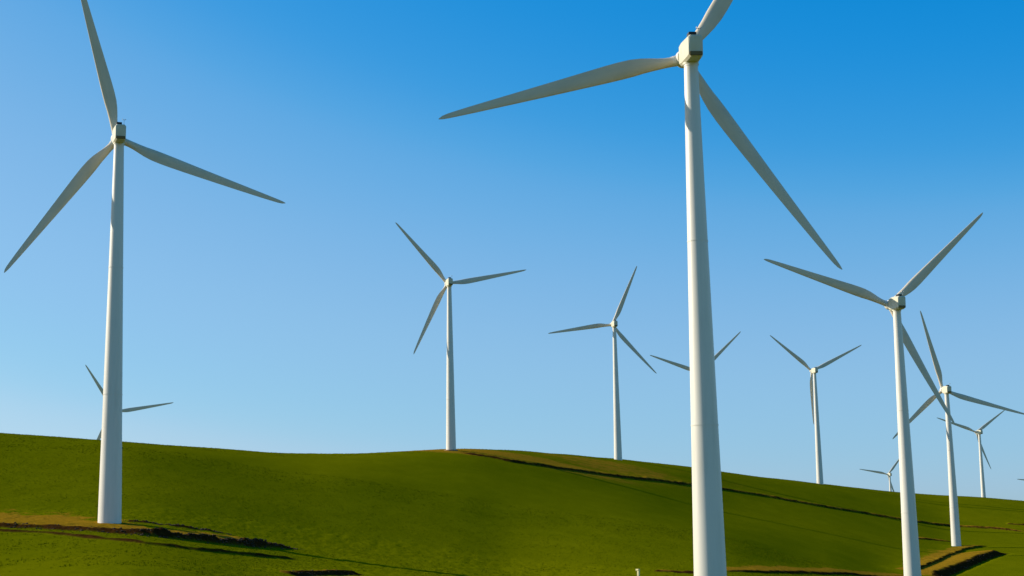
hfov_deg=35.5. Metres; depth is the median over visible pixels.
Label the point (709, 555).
wind turbine
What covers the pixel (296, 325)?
sky
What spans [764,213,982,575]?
wind turbine
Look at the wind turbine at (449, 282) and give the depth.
461.31 m
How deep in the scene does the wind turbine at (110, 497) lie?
206.06 m
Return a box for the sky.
[0,0,1023,500]
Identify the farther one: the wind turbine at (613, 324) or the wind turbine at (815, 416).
the wind turbine at (815, 416)
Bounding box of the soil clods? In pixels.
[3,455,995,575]
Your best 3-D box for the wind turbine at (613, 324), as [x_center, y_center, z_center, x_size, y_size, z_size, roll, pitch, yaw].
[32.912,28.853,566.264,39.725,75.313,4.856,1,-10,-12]
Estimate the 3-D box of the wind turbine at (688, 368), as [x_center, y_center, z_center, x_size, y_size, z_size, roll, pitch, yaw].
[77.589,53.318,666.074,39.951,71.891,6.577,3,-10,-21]
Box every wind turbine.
[4,0,284,523]
[85,365,173,439]
[395,222,524,450]
[439,0,841,575]
[548,266,656,459]
[650,331,740,370]
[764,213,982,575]
[770,335,860,483]
[860,459,898,491]
[893,311,1023,545]
[938,410,1004,497]
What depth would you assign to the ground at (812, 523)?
290.64 m
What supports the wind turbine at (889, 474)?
on the ground at (812, 523)
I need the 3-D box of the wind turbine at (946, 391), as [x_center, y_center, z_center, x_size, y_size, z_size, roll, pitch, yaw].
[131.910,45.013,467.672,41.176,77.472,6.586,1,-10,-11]
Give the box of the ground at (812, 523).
[0,433,1023,575]
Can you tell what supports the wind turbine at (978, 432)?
on the ground at (812, 523)
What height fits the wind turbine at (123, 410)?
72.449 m

